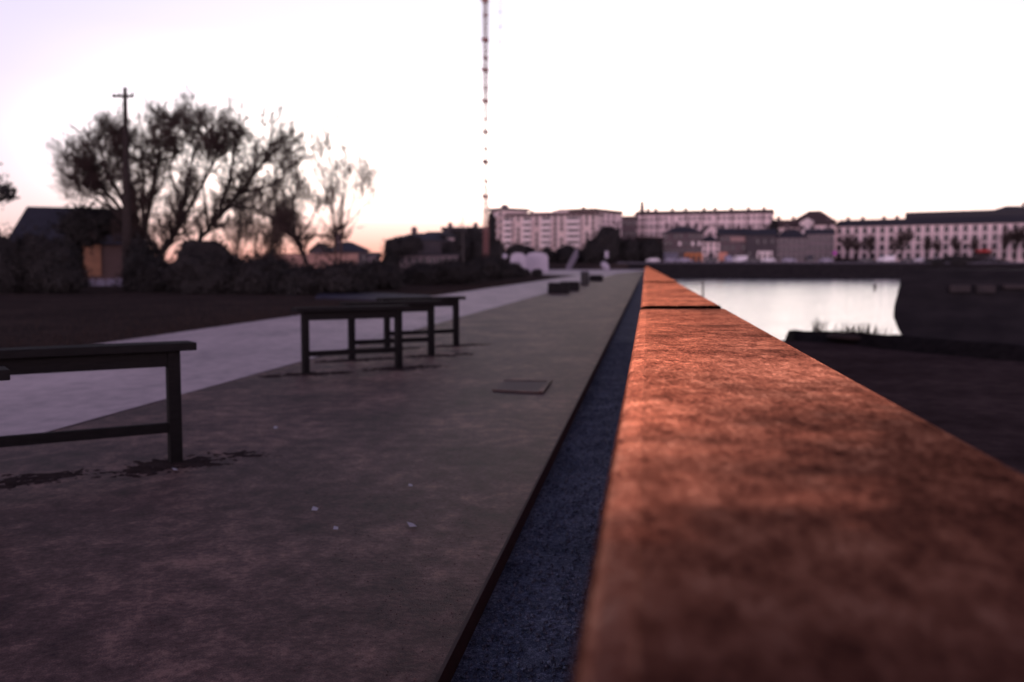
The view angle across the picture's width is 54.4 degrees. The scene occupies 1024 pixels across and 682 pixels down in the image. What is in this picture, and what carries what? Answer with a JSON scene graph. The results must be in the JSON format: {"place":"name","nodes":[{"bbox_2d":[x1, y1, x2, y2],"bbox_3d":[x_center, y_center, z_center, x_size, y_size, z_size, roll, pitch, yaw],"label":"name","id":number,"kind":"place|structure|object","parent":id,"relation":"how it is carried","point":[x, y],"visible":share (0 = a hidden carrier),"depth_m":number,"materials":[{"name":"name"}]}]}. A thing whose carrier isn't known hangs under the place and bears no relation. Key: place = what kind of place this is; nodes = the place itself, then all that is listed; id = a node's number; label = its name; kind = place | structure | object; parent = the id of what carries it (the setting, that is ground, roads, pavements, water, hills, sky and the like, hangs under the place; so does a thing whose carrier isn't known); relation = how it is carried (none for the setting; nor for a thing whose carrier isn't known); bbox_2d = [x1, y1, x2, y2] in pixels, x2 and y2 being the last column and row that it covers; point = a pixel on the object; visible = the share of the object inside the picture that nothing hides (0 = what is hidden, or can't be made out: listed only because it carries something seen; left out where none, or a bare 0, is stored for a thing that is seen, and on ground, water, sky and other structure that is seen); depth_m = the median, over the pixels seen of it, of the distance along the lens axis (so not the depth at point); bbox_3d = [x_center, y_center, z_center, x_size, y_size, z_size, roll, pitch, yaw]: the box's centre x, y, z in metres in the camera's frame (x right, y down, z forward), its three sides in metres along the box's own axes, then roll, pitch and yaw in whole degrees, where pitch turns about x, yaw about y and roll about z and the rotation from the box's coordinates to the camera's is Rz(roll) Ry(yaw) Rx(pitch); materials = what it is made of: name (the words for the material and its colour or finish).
{"place":"outdoors","nodes":[
{"label":"outdoors","id":0,"kind":"place"},
{"bbox_2d":[0,274,575,431],"bbox_3d":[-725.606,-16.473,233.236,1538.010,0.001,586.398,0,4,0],"label":"ground","id":1,"kind":"structure","parent":0,"point":[17,304],"depth_m":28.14,"materials":[{"name":"green plant"}]},
{"bbox_2d":[0,163,20,210],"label":"leafy tree","id":2,"kind":"object","parent":1,"relation":"on","point":[5,191],"visible":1,"depth_m":39.71,"materials":[{"name":"green plant"}]},
{"bbox_2d":[0,220,96,293],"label":"evergreen shrub","id":3,"kind":"object","parent":1,"relation":"on","point":[37,263],"visible":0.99,"depth_m":43.21,"materials":[{"name":"green plant"}]},
{"bbox_2d":[8,206,132,283],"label":"house","id":4,"kind":"structure","parent":1,"relation":"on","point":[103,262],"depth_m":63.52,"materials":[{"name":"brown wood"}]},
{"bbox_2d":[82,244,101,275],"bbox_3d":[-26.835,-5.167,63.500,1.147,2.000,0.160,-2,5,-24],"label":"door panel","id":5,"kind":"structure","parent":4,"relation":"in","point":[93,263],"depth_m":63.49,"materials":[{"name":"brown wood"}]},
{"bbox_2d":[46,197,140,276],"bbox_3d":[-23.852,-5.601,56.926,5.373,5.288,3.427,-1,4,-13],"label":"evergreen bush","id":6,"kind":"object","parent":1,"relation":"on","point":[80,224],"visible":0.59,"depth_m":56.10,"materials":[{"name":"green plant"}]},
{"bbox_2d":[88,278,121,285],"bbox_3d":[-25.635,-3.499,58.904,5.791,0.470,0.120,0,4,0],"label":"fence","id":7,"kind":"object","parent":1,"relation":"on","point":[102,282],"visible":0.25,"depth_m":58.85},
{"bbox_2d":[43,91,194,243],"bbox_3d":[-20.319,-7.782,51.691,8.328,10.100,5.512,0,4,0],"label":"bare tree","id":8,"kind":"object","parent":1,"relation":"on","point":[90,171],"visible":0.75,"depth_m":51.16,"materials":[{"name":"brown plant"}]},
{"bbox_2d":[112,87,133,290],"bbox_3d":[-18.032,-6.820,46.618,1.004,9.956,0.520,0,4,0],"label":"utility pole","id":9,"kind":"object","parent":1,"relation":"on","point":[126,220],"visible":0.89,"depth_m":46.46,"materials":[{"name":"brown wood"}]},
{"bbox_2d":[110,230,172,291],"bbox_3d":[-16.573,-3.548,45.883,3.411,3.233,3.464,4,6,44],"label":"evergreen shrub","id":10,"kind":"object","parent":1,"relation":"on","point":[141,255],"visible":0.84,"depth_m":45.15,"materials":[{"name":"green plant"}]},
{"bbox_2d":[89,80,257,256],"bbox_3d":[-16.490,-7.806,49.753,8.217,10.394,5.123,0,4,0],"label":"bare tree","id":11,"kind":"object","parent":1,"relation":"on","point":[190,180],"visible":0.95,"depth_m":49.68,"materials":[{"name":"brown plant"}]},
{"bbox_2d":[141,224,299,294],"bbox_3d":[-12.349,-3.373,42.948,7.283,3.321,3.405,1,4,10],"label":"evergreen shrub","id":12,"kind":"object","parent":1,"relation":"on","point":[197,266],"visible":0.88,"depth_m":42.35,"materials":[{"name":"green plant"}]},
{"bbox_2d":[152,89,323,253],"bbox_3d":[-14.010,-7.577,50.467,8.988,9.904,5.989,0,4,0],"label":"bare tree","id":13,"kind":"object","parent":1,"relation":"on","point":[221,208],"visible":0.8,"depth_m":50.03,"materials":[{"name":"brown plant"}]},
{"bbox_2d":[221,166,306,258],"bbox_3d":[-14.767,-6.776,57.271,5.462,6.575,4.347,2,5,24],"label":"bare tree","id":14,"kind":"object","parent":1,"relation":"on","point":[240,231],"visible":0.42,"depth_m":57.20,"materials":[{"name":"brown plant"}]},
{"bbox_2d":[240,155,351,266],"bbox_3d":[-9.699,-5.550,45.807,6.506,6.306,3.042,2,5,23],"label":"leaning tree","id":15,"kind":"object","parent":1,"relation":"on","point":[285,226],"visible":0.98,"depth_m":45.77,"materials":[{"name":"brown plant"}]},
{"bbox_2d":[262,253,358,267],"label":"garden wall","id":16,"kind":"structure","parent":1,"relation":"on","point":[311,258],"depth_m":117.44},
{"bbox_2d":[256,255,380,294],"bbox_3d":[-7.825,-2.639,41.748,4.682,1.889,3.559,2,5,26],"label":"evergreen shrub","id":17,"kind":"object","parent":1,"relation":"on","point":[343,277],"visible":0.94,"depth_m":41.01,"materials":[{"name":"green plant"}]},
{"bbox_2d":[306,243,331,252],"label":"gabled house","id":18,"kind":"structure","parent":1,"relation":"on","point":[316,248],"depth_m":149.41,"materials":[{"name":"stone"}]},
{"bbox_2d":[0,271,642,681],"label":"gravel walk","id":19,"kind":"structure","parent":1,"relation":"on","point":[88,585],"depth_m":4.82,"materials":[{"name":"grey gravel"}]},
{"bbox_2d":[0,366,9,380],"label":"bench","id":20,"kind":"object","parent":19,"relation":"on","point":[4,373],"visible":1,"depth_m":4.45,"materials":[{"name":"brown wood"}]},
{"bbox_2d":[0,343,491,488],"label":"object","id":21,"kind":"structure","parent":19,"relation":"on","point":[153,467],"depth_m":6.05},
{"bbox_2d":[0,340,196,463],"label":"bench","id":22,"kind":"object","parent":21,"relation":"on","point":[55,359],"visible":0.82,"depth_m":5.83,"materials":[{"name":"brown wood"}]},
{"bbox_2d":[291,305,410,373],"bbox_3d":[-1.820,-0.010,11.402,1.390,0.775,0.200,-3,5,-33],"label":"bench","id":23,"kind":"object","parent":21,"relation":"on","point":[308,314],"visible":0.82,"depth_m":11.32,"materials":[{"name":"brown wood"}]},
{"bbox_2d":[339,300,441,359],"bbox_3d":[-1.569,-0.134,13.045,1.390,0.775,0.200,-3,5,-33],"label":"bench","id":24,"kind":"object","parent":21,"relation":"on","point":[428,306],"visible":0.6,"depth_m":13.10,"materials":[{"name":"brown wood"}]},
{"bbox_2d":[376,296,465,346],"bbox_3d":[-1.331,-0.264,14.756,1.390,0.775,0.200,-3,5,-33],"label":"bench","id":25,"kind":"object","parent":21,"relation":"on","point":[453,301],"visible":0.61,"depth_m":14.84,"materials":[{"name":"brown wood"}]},
{"bbox_2d":[135,354,592,681],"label":"walk grit","id":26,"kind":"object","parent":19,"relation":"on","point":[332,539],"visible":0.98,"depth_m":4.13,"materials":[{"name":"grey gravel"}]},
{"bbox_2d":[492,380,551,392],"bbox_3d":[0.101,0.447,9.888,0.511,0.019,0.954,1,4,7],"label":"drain cover","id":27,"kind":"object","parent":19,"relation":"on","point":[533,386],"visible":1,"depth_m":9.88,"materials":[{"name":"grey metal"}]},
{"bbox_2d":[548,282,569,293],"bbox_3d":[2.029,-2.280,43.142,0.900,0.501,0.705,1,4,8],"label":"stone block","id":28,"kind":"object","parent":19,"relation":"on","point":[558,288],"depth_m":42.80,"materials":[{"name":"grey stone"}]},
{"bbox_2d":[561,281,579,290],"bbox_3d":[2.768,-2.612,47.665,0.900,0.479,0.609,1,4,8],"label":"stone block","id":29,"kind":"object","parent":19,"relation":"on","point":[574,285],"depth_m":47.34,"materials":[{"name":"grey stone"}]},
{"bbox_2d":[580,271,588,284],"bbox_3d":[4.449,-3.818,60.798,0.557,0.860,0.557,0,4,0],"label":"litter bin","id":30,"kind":"object","parent":19,"relation":"on","point":[584,277],"visible":0.96,"depth_m":60.57,"materials":[{"name":"grey metal"}]},
{"bbox_2d":[589,275,602,280],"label":"stone block","id":31,"kind":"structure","parent":19,"relation":"on","point":[595,277],"depth_m":75.82,"materials":[{"name":"grey stone"}]},
{"bbox_2d":[267,98,395,260],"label":"slender tree","id":32,"kind":"object","parent":1,"relation":"on","point":[368,182],"visible":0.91,"depth_m":65.44,"materials":[{"name":"brown plant"}]},
{"bbox_2d":[326,235,370,265],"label":"distant house","id":33,"kind":"structure","parent":1,"relation":"on","point":[352,247],"depth_m":151.13,"materials":[{"name":"grey stone"}]},
{"bbox_2d":[369,252,381,262],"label":"distant house","id":34,"kind":"structure","parent":1,"relation":"on","point":[377,255],"depth_m":190.52,"materials":[{"name":"stone"}]},
{"bbox_2d":[354,255,415,289],"bbox_3d":[-6.919,-3.386,49.948,4.324,1.914,3.632,0,4,0],"label":"evergreen shrub","id":35,"kind":"object","parent":1,"relation":"on","point":[388,275],"visible":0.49,"depth_m":48.98,"materials":[{"name":"green plant"}]},
{"bbox_2d":[380,246,400,266],"bbox_3d":[-7.271,-4.544,59.559,1.372,2.346,3.111,0,4,0],"label":"evergreen shrub","id":36,"kind":"object","parent":1,"relation":"on","point":[391,255],"visible":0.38,"depth_m":59.06,"materials":[{"name":"green plant"}]},
{"bbox_2d":[380,231,425,264],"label":"evergreen tree","id":37,"kind":"object","parent":1,"relation":"on","point":[411,245],"visible":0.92,"depth_m":187.31,"materials":[{"name":"green plant"}]},
{"bbox_2d":[382,227,453,253],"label":"dark house","id":38,"kind":"structure","parent":1,"relation":"on","point":[434,244],"depth_m":207.15,"materials":[{"name":"stone"}]},
{"bbox_2d":[399,254,460,268],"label":"shed","id":39,"kind":"structure","parent":1,"relation":"on","point":[431,258],"depth_m":195.28,"materials":[{"name":"stone"}]},
{"bbox_2d":[426,231,456,239],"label":"gabled house","id":40,"kind":"structure","parent":1,"relation":"on","point":[449,235],"depth_m":216.51,"materials":[{"name":"stone"}]},
{"bbox_2d":[434,229,450,253],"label":"evergreen tree","id":41,"kind":"object","parent":1,"relation":"on","point":[445,247],"visible":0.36,"depth_m":208.86,"materials":[{"name":"green plant"}]},
{"bbox_2d":[401,257,497,284],"bbox_3d":[-4.331,-4.314,61.760,6.940,1.959,3.328,0,4,0],"label":"evergreen shrub","id":42,"kind":"object","parent":1,"relation":"on","point":[455,272],"visible":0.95,"depth_m":61.09,"materials":[{"name":"green plant"}]},
{"bbox_2d":[441,222,486,232],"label":"dark house","id":43,"kind":"structure","parent":1,"relation":"on","point":[450,226],"depth_m":238.21,"materials":[{"name":"stone"}]},
{"bbox_2d":[447,220,492,258],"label":"evergreen tree","id":44,"kind":"object","parent":1,"relation":"on","point":[473,232],"visible":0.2,"depth_m":222.44,"materials":[{"name":"green plant"}]},
{"bbox_2d":[448,230,492,261],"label":"evergreen tree","id":45,"kind":"object","parent":1,"relation":"on","point":[472,249],"visible":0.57,"depth_m":197.49,"materials":[{"name":"green plant"}]},
{"bbox_2d":[481,0,488,254],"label":"lattice mast","id":46,"kind":"object","parent":1,"relation":"on","point":[485,40],"visible":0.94,"depth_m":123.22,"materials":[{"name":"metal"}]},
{"bbox_2d":[463,251,529,281],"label":"evergreen shrub","id":47,"kind":"object","parent":1,"relation":"on","point":[501,268],"visible":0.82,"depth_m":70.94,"materials":[{"name":"green plant"}]},
{"bbox_2d":[486,210,508,259],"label":"evergreen tree","id":48,"kind":"object","parent":1,"relation":"on","point":[495,248],"visible":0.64,"depth_m":295.32,"materials":[{"name":"green plant"}]},
{"bbox_2d":[500,0,500,257],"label":"marker cable","id":49,"kind":"object","parent":1,"relation":"on","point":[500,104],"visible":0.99,"depth_m":123.08,"materials":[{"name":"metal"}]},
{"bbox_2d":[510,253,525,268],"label":"marquee tent","id":50,"kind":"object","parent":1,"relation":"on","point":[517,257],"visible":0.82,"depth_m":185.35,"materials":[{"name":"white fabric"}]},
{"bbox_2d":[525,252,547,271],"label":"marquee tent","id":51,"kind":"object","parent":1,"relation":"on","point":[536,260],"visible":0.85,"depth_m":189.37,"materials":[{"name":"white fabric"}]},
{"bbox_2d":[451,272,644,681],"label":"gravel bed","id":52,"kind":"object","parent":1,"relation":"on","point":[626,329],"visible":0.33,"depth_m":4.33,"materials":[{"name":"gravel"}]},
{"bbox_2d":[434,273,642,681],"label":"steel edging","id":53,"kind":"object","parent":52,"relation":"on","point":[449,666],"visible":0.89,"depth_m":4.16,"materials":[{"name":"black metal"}]},
{"bbox_2d":[531,239,583,262],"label":"evergreen tree","id":54,"kind":"object","parent":1,"relation":"on","point":[563,253],"visible":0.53,"depth_m":326.19,"materials":[{"name":"green plant"}]},
{"bbox_2d":[566,249,577,269],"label":"staircase","id":55,"kind":"structure","parent":1,"relation":"on","point":[571,262],"depth_m":286.50,"materials":[{"name":"concrete"}]},
{"bbox_2d":[582,221,624,262],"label":"evergreen tree","id":56,"kind":"object","parent":1,"relation":"on","point":[608,239],"visible":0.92,"depth_m":313.24,"materials":[{"name":"green plant"}]},
{"bbox_2d":[0,270,644,435],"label":"path","id":57,"kind":"structure","parent":0,"point":[38,403],"depth_m":12.22,"materials":[{"name":"concrete"}]},
{"bbox_2d":[315,292,430,300],"bbox_3d":[-5.437,-1.745,39.206,4.387,0.150,13.746,-1,4,-9],"label":"paved pad","id":58,"kind":"object","parent":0,"point":[356,296],"visible":0.57,"depth_m":37.05,"materials":[{"name":"grey concrete"}]},
{"bbox_2d":[0,0,1023,261],"label":"sky","id":59,"kind":"structure","parent":0,"point":[840,109],"materials":[{"name":"white"}]},
{"bbox_2d":[171,237,900,269],"bbox_3d":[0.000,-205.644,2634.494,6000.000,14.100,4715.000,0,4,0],"label":"hillside","id":60,"kind":"structure","parent":0,"point":[586,266],"depth_m":307.44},
{"bbox_2d":[489,204,529,243],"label":"apartment block","id":61,"kind":"structure","parent":60,"relation":"on","point":[502,210],"depth_m":365.33,"materials":[{"name":"stone"}]},
{"bbox_2d":[503,239,536,261],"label":"evergreen tree","id":62,"kind":"object","parent":60,"relation":"on","point":[525,250],"visible":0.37,"depth_m":331.23,"materials":[{"name":"green plant"}]},
{"bbox_2d":[502,210,603,250],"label":"apartment block","id":63,"kind":"structure","parent":60,"relation":"on","point":[554,229],"depth_m":353.24,"materials":[{"name":"white concrete"}]},
{"bbox_2d":[557,206,622,235],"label":"apartment block","id":64,"kind":"structure","parent":60,"relation":"on","point":[609,216],"depth_m":359.28,"materials":[{"name":"beige concrete"}]},
{"bbox_2d":[621,216,637,238],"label":"dark house","id":65,"kind":"structure","parent":60,"relation":"on","point":[629,225],"depth_m":389.73,"materials":[{"name":"grey concrete"}]},
{"bbox_2d":[619,234,664,261],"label":"evergreen tree","id":66,"kind":"object","parent":60,"relation":"on","point":[636,251],"visible":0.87,"depth_m":315.52,"materials":[{"name":"green plant"}]},
{"bbox_2d":[662,222,703,261],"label":"quay house","id":67,"kind":"structure","parent":60,"relation":"on","point":[679,242],"depth_m":325.62,"materials":[{"name":"paint"}]},
{"bbox_2d":[634,201,774,236],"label":"long building","id":68,"kind":"structure","parent":60,"relation":"on","point":[650,223],"depth_m":392.71,"materials":[{"name":"white paint"}]},
{"bbox_2d":[700,224,716,238],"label":"gabled house","id":69,"kind":"structure","parent":60,"relation":"on","point":[707,229],"depth_m":343.18,"materials":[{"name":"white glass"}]},
{"bbox_2d":[701,232,719,261],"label":"quay house","id":70,"kind":"structure","parent":60,"relation":"on","point":[710,246],"depth_m":324.66,"materials":[{"name":"stone"}]},
{"bbox_2d":[716,224,745,261],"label":"quay house","id":71,"kind":"structure","parent":60,"relation":"on","point":[732,242],"depth_m":324.17,"materials":[{"name":"paint"}]},
{"bbox_2d":[743,225,777,261],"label":"quay house","id":72,"kind":"structure","parent":60,"relation":"on","point":[760,244],"depth_m":322.13,"materials":[{"name":"paint"}]},
{"bbox_2d":[770,217,780,235],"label":"evergreen tree","id":73,"kind":"object","parent":60,"relation":"on","point":[774,224],"visible":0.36,"depth_m":336.70,"materials":[{"name":"green plant"}]},
{"bbox_2d":[769,216,798,234],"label":"hill house","id":74,"kind":"structure","parent":60,"relation":"on","point":[793,223],"depth_m":364.91,"materials":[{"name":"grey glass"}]},
{"bbox_2d":[776,225,808,261],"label":"quay house","id":75,"kind":"structure","parent":60,"relation":"on","point":[791,243],"depth_m":321.82,"materials":[{"name":"paint"}]},
{"bbox_2d":[799,217,813,233],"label":"hill house","id":76,"kind":"structure","parent":60,"relation":"on","point":[807,223],"depth_m":357.00,"materials":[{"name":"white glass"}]},
{"bbox_2d":[795,211,833,224],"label":"hill house","id":77,"kind":"structure","parent":60,"relation":"on","point":[816,215],"depth_m":382.82,"materials":[{"name":"brown"}]},
{"bbox_2d":[804,225,835,261],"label":"quay house","id":78,"kind":"structure","parent":60,"relation":"on","point":[820,243],"depth_m":319.77,"materials":[{"name":"stone"}]},
{"bbox_2d":[617,262,1023,277],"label":"quay wall","id":79,"kind":"structure","parent":60,"relation":"on","point":[781,269],"depth_m":301.02,"materials":[{"name":"stone"}]},
{"bbox_2d":[814,216,836,250],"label":"hill house","id":80,"kind":"structure","parent":60,"relation":"on","point":[820,224],"depth_m":349.63,"materials":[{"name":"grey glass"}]},
{"bbox_2d":[839,233,854,261],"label":"quay tree","id":81,"kind":"object","parent":60,"relation":"on","point":[844,243],"visible":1,"depth_m":307.70,"materials":[{"name":"green plant"}]},
{"bbox_2d":[849,237,862,261],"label":"quay tree","id":82,"kind":"object","parent":60,"relation":"on","point":[856,245],"visible":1,"depth_m":308.19,"materials":[{"name":"green plant"}]},
{"bbox_2d":[863,234,877,257],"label":"quay tree","id":83,"kind":"object","parent":60,"relation":"on","point":[868,243],"visible":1,"depth_m":309.83,"materials":[{"name":"green plant"}]},
{"bbox_2d":[876,255,894,261],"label":"parked van","id":84,"kind":"object","parent":60,"relation":"on","point":[887,258],"visible":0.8,"depth_m":304.06,"materials":[{"name":"white metal"}]},
{"bbox_2d":[888,235,900,261],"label":"quay tree","id":85,"kind":"object","parent":60,"relation":"on","point":[893,245],"visible":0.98,"depth_m":306.93,"materials":[{"name":"green plant"}]},
{"bbox_2d":[894,228,914,261],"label":"quay tree","id":86,"kind":"object","parent":60,"relation":"on","point":[902,238],"visible":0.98,"depth_m":308.01,"materials":[{"name":"green plant"}]},
{"bbox_2d":[919,233,937,258],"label":"quay tree","id":87,"kind":"object","parent":60,"relation":"on","point":[927,243],"visible":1,"depth_m":308.71,"materials":[{"name":"green plant"}]},
{"bbox_2d":[835,209,1023,261],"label":"long block","id":88,"kind":"structure","parent":60,"relation":"on","point":[984,226],"depth_m":330.30,"materials":[{"name":"paint"}]},
{"bbox_2d":[932,238,943,257],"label":"quay tree","id":89,"kind":"object","parent":60,"relation":"on","point":[937,246],"visible":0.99,"depth_m":307.73,"materials":[{"name":"green plant"}]},
{"bbox_2d":[947,237,962,254],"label":"quay tree","id":90,"kind":"object","parent":60,"relation":"on","point":[957,242],"visible":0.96,"depth_m":307.78,"materials":[{"name":"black plant"}]},
{"bbox_2d":[921,246,1012,266],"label":"evergreen tree","id":91,"kind":"object","parent":60,"relation":"on","point":[958,259],"visible":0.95,"depth_m":300.96,"materials":[{"name":"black plant"}]},
{"bbox_2d":[967,237,983,257],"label":"quay tree","id":92,"kind":"object","parent":60,"relation":"on","point":[973,245],"visible":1,"depth_m":309.91,"materials":[{"name":"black plant"}]},
{"bbox_2d":[996,225,1016,259],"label":"quay tree","id":93,"kind":"object","parent":60,"relation":"on","point":[1007,239],"visible":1,"depth_m":306.26,"materials":[{"name":"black plant"}]},
{"bbox_2d":[995,202,1023,209],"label":"hill house","id":94,"kind":"structure","parent":60,"relation":"on","point":[1013,207],"depth_m":386.45,"materials":[{"name":"stone"}]},
{"bbox_2d":[1011,224,1023,261],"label":"quay tree","id":95,"kind":"object","parent":60,"relation":"on","point":[1017,237],"visible":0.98,"depth_m":307.99,"materials":[{"name":"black plant"}]},
{"bbox_2d":[732,256,747,261],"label":"parked van","id":96,"kind":"object","parent":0,"point":[740,258],"visible":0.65,"depth_m":311.03,"materials":[{"name":"white metal"}]},
{"bbox_2d":[671,278,1023,345],"bbox_3d":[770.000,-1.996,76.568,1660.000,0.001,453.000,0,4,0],"label":"water","id":97,"kind":"structure","parent":0,"point":[779,308],"depth_m":108.42,"materials":[{"name":"grey liquid"}]},
{"bbox_2d":[893,269,1023,343],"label":"stone pier","id":98,"kind":"structure","parent":97,"relation":"in","point":[976,305],"depth_m":49.14,"materials":[{"name":"grey stone"}]},
{"bbox_2d":[781,340,1023,475],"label":"ground","id":99,"kind":"structure","parent":0,"point":[977,404],"depth_m":14.73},
{"bbox_2d":[643,275,676,282],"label":"steel parapet","id":100,"kind":"structure","parent":99,"relation":"on","point":[655,278],"depth_m":17.35,"materials":[{"name":"brown metal"}]},
{"bbox_2d":[640,282,720,309],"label":"steel parapet","id":101,"kind":"structure","parent":99,"relation":"on","point":[665,295],"depth_m":7.80,"materials":[{"name":"brown metal"}]},
{"bbox_2d":[569,308,1023,681],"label":"steel parapet","id":102,"kind":"structure","parent":99,"relation":"on","point":[774,509],"depth_m":0.94,"materials":[{"name":"brown metal"}]},
{"bbox_2d":[785,330,1023,361],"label":"riverbank","id":103,"kind":"structure","parent":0,"point":[994,351],"depth_m":20.75,"materials":[{"name":"soil"}]},
{"bbox_2d":[810,317,828,330],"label":"grass tuft","id":104,"kind":"object","parent":103,"relation":"on","point":[816,328],"visible":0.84,"depth_m":24.22,"materials":[{"name":"plant"}]},
{"bbox_2d":[819,322,892,339],"bbox_3d":[8.059,-0.274,23.172,1.409,0.386,1.409,4,6,42],"label":"grass tuft","id":105,"kind":"object","parent":103,"relation":"on","point":[841,335],"visible":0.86,"depth_m":23.08,"materials":[{"name":"green plant"}]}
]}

